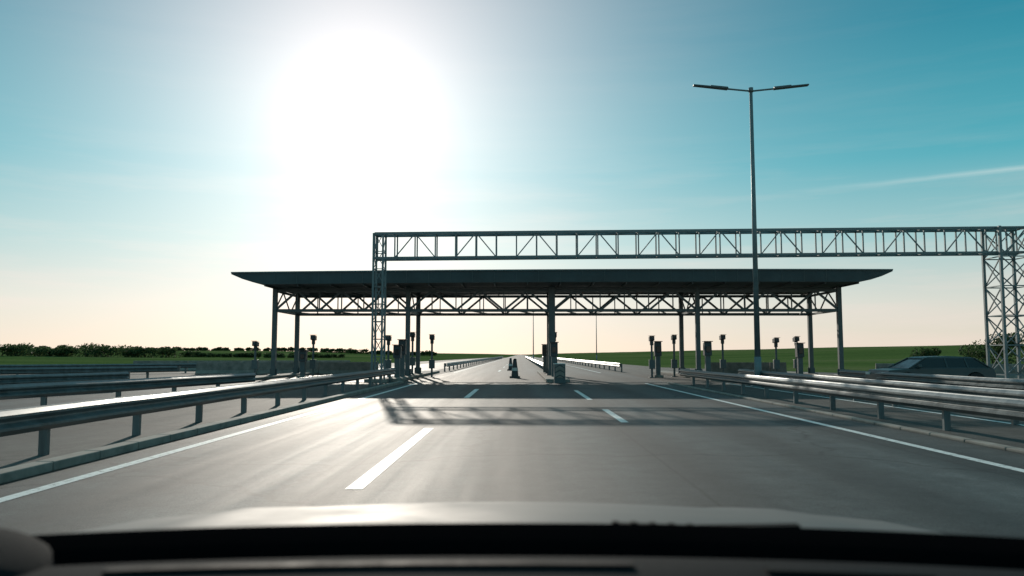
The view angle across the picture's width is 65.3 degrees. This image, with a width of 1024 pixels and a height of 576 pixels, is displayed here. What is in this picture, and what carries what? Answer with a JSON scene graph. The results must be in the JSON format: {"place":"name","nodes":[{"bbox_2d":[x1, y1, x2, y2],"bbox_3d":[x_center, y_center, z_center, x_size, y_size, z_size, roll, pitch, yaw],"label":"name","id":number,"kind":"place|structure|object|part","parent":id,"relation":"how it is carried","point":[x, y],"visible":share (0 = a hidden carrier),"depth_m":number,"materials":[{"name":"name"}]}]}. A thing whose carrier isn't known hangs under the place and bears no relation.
{"place":"outdoors","nodes":[
{"label":"outdoors","id":0,"kind":"place"},
{"bbox_2d":[0,359,481,409],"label":"side road","id":1,"kind":"structure","parent":0,"point":[18,403],"depth_m":25.84,"materials":[{"name":"grey asphalt"}]},
{"bbox_2d":[296,350,308,377],"bbox_3d":[-11.463,4.165,43.822,0.500,1.540,0.700,0,-5,1],"label":"toll terminal","id":2,"kind":"object","parent":1,"relation":"on","point":[303,357],"visible":0.88,"depth_m":43.68,"materials":[{"name":"metal"}]},
{"bbox_2d":[310,335,316,375],"bbox_3d":[-11.057,3.793,44.416,0.340,2.380,0.530,0,-5,1],"label":"toll camera post","id":3,"kind":"object","parent":1,"relation":"on","point":[313,338],"visible":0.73,"depth_m":44.33,"materials":[{"name":"metal"}]},
{"bbox_2d":[385,335,391,376],"bbox_3d":[-6.670,3.707,43.075,0.340,2.330,0.530,0,-5,1],"label":"toll camera post","id":4,"kind":"object","parent":1,"relation":"on","point":[388,361],"visible":0.76,"depth_m":43.03,"materials":[{"name":"metal"}]},
{"bbox_2d":[0,355,1023,537],"bbox_3d":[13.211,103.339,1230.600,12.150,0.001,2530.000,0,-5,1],"label":"road","id":5,"kind":"structure","parent":0,"point":[530,434],"depth_m":9.60,"materials":[{"name":"grey asphalt"}]},
{"bbox_2d":[429,334,434,376],"bbox_3d":[-4.548,3.846,45.350,0.340,2.430,0.530,0,-5,1],"label":"toll camera post","id":6,"kind":"object","parent":5,"relation":"on","point":[432,361],"visible":0.89,"depth_m":45.26,"materials":[{"name":"metal"}]},
{"bbox_2d":[507,358,512,370],"bbox_3d":[-0.113,6.082,63.720,0.540,1.008,0.450,0,-5,1],"label":"lane delineator","id":7,"kind":"object","parent":5,"relation":"on","point":[510,365],"visible":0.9,"depth_m":63.58,"materials":[{"name":"black plastic"}]},
{"bbox_2d":[0,502,1023,575],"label":"car","id":8,"kind":"object","parent":5,"relation":"on","point":[505,539],"visible":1,"depth_m":0.86,"materials":[{"name":"paint"}]},
{"bbox_2d":[0,356,1023,501],"bbox_3d":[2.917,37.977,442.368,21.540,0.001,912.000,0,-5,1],"label":"road marking","id":9,"kind":"object","parent":5,"relation":"on","point":[368,477],"visible":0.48,"depth_m":11.00,"materials":[{"name":"paint"}]},
{"bbox_2d":[510,359,519,377],"bbox_3d":[0.158,4.401,43.787,0.570,1.064,0.475,0,-5,1],"label":"lane delineator","id":10,"kind":"object","parent":5,"relation":"on","point":[514,374],"visible":0.98,"depth_m":43.64,"materials":[{"name":"black plastic"}]},
{"bbox_2d":[533,312,533,358],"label":"street lamp","id":11,"kind":"object","parent":5,"relation":"on","point":[533,336],"visible":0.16,"depth_m":119.72,"materials":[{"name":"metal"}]},
{"bbox_2d":[537,371,569,382],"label":"toll island","id":12,"kind":"structure","parent":5,"relation":"on","point":[548,378],"depth_m":38.85,"materials":[{"name":"concrete"}]},
{"bbox_2d":[541,344,546,372],"bbox_3d":[2.107,4.465,50.766,0.480,1.790,0.480,0,-5,1],"label":"toll terminal","id":13,"kind":"object","parent":12,"relation":"on","point":[544,350],"visible":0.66,"depth_m":50.63,"materials":[{"name":"metal"}]},
{"bbox_2d":[549,342,558,376],"bbox_3d":[2.173,3.680,41.298,0.480,1.790,0.480,0,-5,1],"label":"toll terminal","id":14,"kind":"object","parent":12,"relation":"on","point":[553,350],"visible":0.89,"depth_m":41.19,"materials":[{"name":"metal"}]},
{"bbox_2d":[553,363,565,382],"bbox_3d":[2.140,3.841,35.979,0.540,0.890,0.654,0,-5,1],"label":"crash cushion","id":15,"kind":"object","parent":5,"relation":"on","point":[559,372],"visible":0.97,"depth_m":35.67,"materials":[{"name":"paint"}]},
{"bbox_2d":[667,382,1023,453],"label":"kerb","id":16,"kind":"structure","parent":5,"relation":"on","point":[972,441],"depth_m":14.18,"materials":[{"name":"concrete"}]},
{"bbox_2d":[0,358,1023,484],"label":"plaza pavement","id":17,"kind":"structure","parent":0,"point":[996,432],"depth_m":17.61,"materials":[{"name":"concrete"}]},
{"bbox_2d":[0,372,129,384],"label":"guardrail","id":18,"kind":"object","parent":17,"relation":"on","point":[29,378],"visible":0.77,"depth_m":26.01,"materials":[{"name":"metal"}]},
{"bbox_2d":[0,366,179,377],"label":"guardrail","id":19,"kind":"object","parent":17,"relation":"on","point":[57,370],"visible":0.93,"depth_m":39.49,"materials":[{"name":"metal"}]},
{"bbox_2d":[0,363,196,374],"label":"guardrail","id":20,"kind":"object","parent":17,"relation":"on","point":[187,365],"visible":0.38,"depth_m":51.89,"materials":[{"name":"metal"}]},
{"bbox_2d":[0,372,255,405],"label":"guardrail","id":21,"kind":"object","parent":17,"relation":"on","point":[43,391],"visible":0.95,"depth_m":19.76,"materials":[{"name":"metal"}]},
{"bbox_2d":[0,383,387,468],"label":"verge","id":22,"kind":"structure","parent":17,"relation":"on","point":[15,457],"depth_m":13.27,"materials":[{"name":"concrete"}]},
{"bbox_2d":[0,381,403,483],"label":"kerb","id":23,"kind":"structure","parent":17,"relation":"on","point":[17,472],"depth_m":11.07,"materials":[{"name":"concrete"}]},
{"bbox_2d":[133,360,349,370],"bbox_3d":[-21.362,6.203,63.922,16.492,0.800,0.600,1,-5,-13],"label":"concrete barrier","id":24,"kind":"object","parent":17,"relation":"on","point":[161,362],"visible":0.28,"depth_m":62.87,"materials":[{"name":"grey concrete"}]},
{"bbox_2d":[251,341,258,372],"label":"toll camera post","id":25,"kind":"object","parent":17,"relation":"on","point":[255,362],"visible":0.77,"depth_m":43.36,"materials":[{"name":"metal"}]},
{"bbox_2d":[195,362,377,373],"bbox_3d":[-14.582,5.206,51.895,11.800,0.800,0.600,0,-5,1],"label":"concrete barrier","id":26,"kind":"object","parent":17,"relation":"on","point":[264,367],"visible":0.6,"depth_m":51.77,"materials":[{"name":"grey concrete"}]},
{"bbox_2d":[255,372,317,380],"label":"toll island","id":27,"kind":"structure","parent":17,"relation":"on","point":[266,377],"depth_m":43.55,"materials":[{"name":"concrete"}]},
{"bbox_2d":[382,371,439,381],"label":"toll island","id":28,"kind":"structure","parent":17,"relation":"on","point":[409,377],"depth_m":42.41,"materials":[{"name":"concrete"}]},
{"bbox_2d":[393,345,401,376],"bbox_3d":[-5.797,3.679,40.374,0.480,1.640,0.480,0,-5,1],"label":"toll terminal","id":29,"kind":"object","parent":28,"relation":"on","point":[397,352],"visible":0.91,"depth_m":40.26,"materials":[{"name":"metal"}]},
{"bbox_2d":[397,339,407,375],"bbox_3d":[-5.780,3.670,42.080,0.480,1.940,0.480,0,-5,1],"label":"toll terminal","id":30,"kind":"object","parent":28,"relation":"on","point":[402,343],"visible":0.7,"depth_m":41.96,"materials":[{"name":"metal"}]},
{"bbox_2d":[410,333,414,373],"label":"toll camera post","id":31,"kind":"object","parent":28,"relation":"on","point":[412,358],"visible":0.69,"depth_m":45.98,"materials":[{"name":"metal"}]},
{"bbox_2d":[231,269,892,374],"bbox_3d":[2.612,2.175,46.428,34.900,5.638,9.055,0,-5,1],"label":"toll canopy","id":32,"kind":"object","parent":28,"relation":"on","point":[551,285],"visible":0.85,"depth_m":44.12,"materials":[{"name":"metal"}]},
{"bbox_2d":[444,356,502,371],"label":"guardrail","id":33,"kind":"object","parent":17,"relation":"on","point":[453,364],"visible":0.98,"depth_m":87.02,"materials":[{"name":"metal"}]},
{"bbox_2d":[542,356,621,371],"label":"guardrail","id":34,"kind":"object","parent":17,"relation":"on","point":[609,364],"visible":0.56,"depth_m":77.54,"materials":[{"name":"metal"}]},
{"bbox_2d":[593,312,599,360],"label":"street lamp","id":35,"kind":"object","parent":17,"relation":"on","point":[596,336],"visible":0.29,"depth_m":129.60,"materials":[{"name":"metal"}]},
{"bbox_2d":[649,336,655,377],"bbox_3d":[7.742,3.803,44.227,0.340,2.330,0.530,0,-5,1],"label":"toll camera post","id":36,"kind":"object","parent":17,"relation":"on","point":[651,361],"visible":1,"depth_m":44.14,"materials":[{"name":"metal"}]},
{"bbox_2d":[671,335,677,376],"bbox_3d":[9.361,3.909,46.109,0.340,2.430,0.530,0,-5,1],"label":"toll camera post","id":37,"kind":"object","parent":17,"relation":"on","point":[673,360],"visible":1,"depth_m":46.05,"materials":[{"name":"metal"}]},
{"bbox_2d":[653,371,721,381],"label":"toll island","id":38,"kind":"structure","parent":17,"relation":"on","point":[669,373],"depth_m":47.98,"materials":[{"name":"concrete"}]},
{"bbox_2d":[653,341,663,377],"bbox_3d":[8.199,4.008,44.943,0.500,2.040,0.700,0,-5,1],"label":"toll terminal","id":39,"kind":"object","parent":38,"relation":"on","point":[657,350],"visible":0.88,"depth_m":44.79,"materials":[{"name":"metal"}]},
{"bbox_2d":[702,341,712,370],"bbox_3d":[10.217,3.690,41.718,0.480,1.840,0.480,0,-5,1],"label":"toll terminal","id":40,"kind":"object","parent":38,"relation":"on","point":[707,349],"visible":0.94,"depth_m":41.60,"materials":[{"name":"metal"}]},
{"bbox_2d":[364,226,1023,381],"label":"sign gantry","id":41,"kind":"object","parent":17,"relation":"on","point":[985,252],"visible":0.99,"depth_m":37.89,"materials":[{"name":"metal"}]},
{"bbox_2d":[719,334,725,372],"bbox_3d":[12.057,3.873,45.684,0.340,2.430,0.530,0,-5,1],"label":"toll camera post","id":42,"kind":"object","parent":17,"relation":"on","point":[722,337],"visible":0.83,"depth_m":45.60,"materials":[{"name":"metal"}]},
{"bbox_2d":[711,362,786,373],"bbox_3d":[14.497,5.017,49.613,5.000,0.800,0.600,0,-5,1],"label":"concrete barrier","id":43,"kind":"object","parent":17,"relation":"on","point":[733,367],"visible":0.46,"depth_m":49.51,"materials":[{"name":"grey concrete"}]},
{"bbox_2d":[693,84,808,386],"bbox_3d":[9.768,-2.196,32.196,4.703,12.298,0.500,0,-5,1],"label":"street lamp","id":44,"kind":"object","parent":17,"relation":"on","point":[757,353],"visible":0.98,"depth_m":32.16,"materials":[{"name":"metal"}]},
{"bbox_2d":[772,337,779,371],"bbox_3d":[14.643,3.855,44.255,0.340,2.230,0.530,0,-5,1],"label":"toll camera post","id":45,"kind":"object","parent":17,"relation":"on","point":[776,362],"visible":0.81,"depth_m":44.18,"materials":[{"name":"metal"}]},
{"bbox_2d":[792,336,799,372],"bbox_3d":[16.256,3.920,45.638,0.340,2.330,0.530,0,-5,1],"label":"toll camera post","id":46,"kind":"object","parent":17,"relation":"on","point":[795,339],"visible":0.67,"depth_m":45.57,"materials":[{"name":"metal"}]},
{"bbox_2d":[795,343,803,373],"bbox_3d":[15.943,4.001,44.264,0.500,1.940,0.700,0,-5,1],"label":"toll terminal","id":47,"kind":"object","parent":17,"relation":"on","point":[799,351],"visible":0.73,"depth_m":44.14,"materials":[{"name":"metal"}]},
{"bbox_2d":[787,371,839,376],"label":"toll island","id":48,"kind":"structure","parent":17,"relation":"on","point":[816,374],"depth_m":45.65,"materials":[{"name":"concrete"}]},
{"bbox_2d":[679,369,1023,430],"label":"guardrail","id":49,"kind":"object","parent":17,"relation":"on","point":[990,406],"visible":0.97,"depth_m":15.62,"materials":[{"name":"metal"}]},
{"bbox_2d":[738,369,1023,424],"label":"guardrail","id":50,"kind":"object","parent":17,"relation":"on","point":[995,392],"visible":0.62,"depth_m":18.84,"materials":[{"name":"metal"}]},
{"bbox_2d":[865,356,995,379],"bbox_3d":[15.600,3.163,29.887,4.110,1.235,2.003,0,-5,-2],"label":"parked car","id":51,"kind":"object","parent":17,"relation":"on","point":[955,366],"visible":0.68,"depth_m":29.22,"materials":[{"name":"paint"}]},
{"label":"windows","id":52,"kind":"part","parent":51,"relation":"part of","materials":[{"name":"black glass"}]},
{"bbox_2d":[839,370,1023,389],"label":"guardrail","id":53,"kind":"object","parent":17,"relation":"on","point":[1003,383],"visible":0.85,"depth_m":24.46,"materials":[{"name":"metal"}]},
{"bbox_2d":[875,363,1023,377],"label":"concrete barrier","id":54,"kind":"object","parent":17,"relation":"on","point":[998,369],"visible":0.14,"depth_m":41.71,"materials":[{"name":"grey concrete"}]},
{"bbox_2d":[0,344,1023,372],"bbox_3d":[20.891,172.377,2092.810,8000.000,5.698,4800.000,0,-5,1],"label":"ground","id":55,"kind":"structure","parent":0,"point":[855,358],"depth_m":204.35,"materials":[{"name":"green plant"}]},
{"bbox_2d":[0,343,185,357],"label":"trees","id":56,"kind":"object","parent":55,"relation":"on","point":[95,350],"visible":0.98,"depth_m":192.61,"materials":[{"name":"green plant"}]},
{"bbox_2d":[0,368,395,454],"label":"guardrail","id":57,"kind":"object","parent":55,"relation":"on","point":[43,420],"visible":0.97,"depth_m":12.80,"materials":[{"name":"metal"}]},
{"bbox_2d":[30,346,437,355],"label":"tree row","id":58,"kind":"object","parent":55,"relation":"on","point":[364,351],"visible":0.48,"depth_m":568.85,"materials":[{"name":"green plant"}]},
{"bbox_2d":[178,350,344,357],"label":"tree row","id":59,"kind":"object","parent":55,"relation":"on","point":[188,353],"visible":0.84,"depth_m":233.23,"materials":[{"name":"green plant"}]},
{"bbox_2d":[525,356,542,368],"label":"guardrail","id":60,"kind":"object","parent":55,"relation":"on","point":[539,364],"visible":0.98,"depth_m":86.43,"materials":[{"name":"metal"}]},
{"bbox_2d":[909,347,941,356],"bbox_3d":[29.173,5.127,56.402,2.528,1.935,1.928,0,-5,1],"label":"bush","id":61,"kind":"object","parent":55,"relation":"on","point":[928,352],"visible":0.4,"depth_m":56.09,"materials":[{"name":"green plant"}]},
{"bbox_2d":[958,333,1021,363],"bbox_3d":[32.043,4.426,53.479,3.538,2.854,3.414,4,-6,-41],"label":"bush","id":62,"kind":"object","parent":55,"relation":"on","point":[978,353],"visible":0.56,"depth_m":53.32,"materials":[{"name":"green plant"}]},
{"bbox_2d":[1003,330,1023,363],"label":"bush","id":63,"kind":"object","parent":55,"relation":"on","point":[1022,341],"visible":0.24,"depth_m":54.68,"materials":[{"name":"green plant"}]},
{"bbox_2d":[0,0,1023,354],"label":"sky","id":64,"kind":"structure","parent":0,"point":[153,152],"materials":[{"name":"blue"}]}
]}

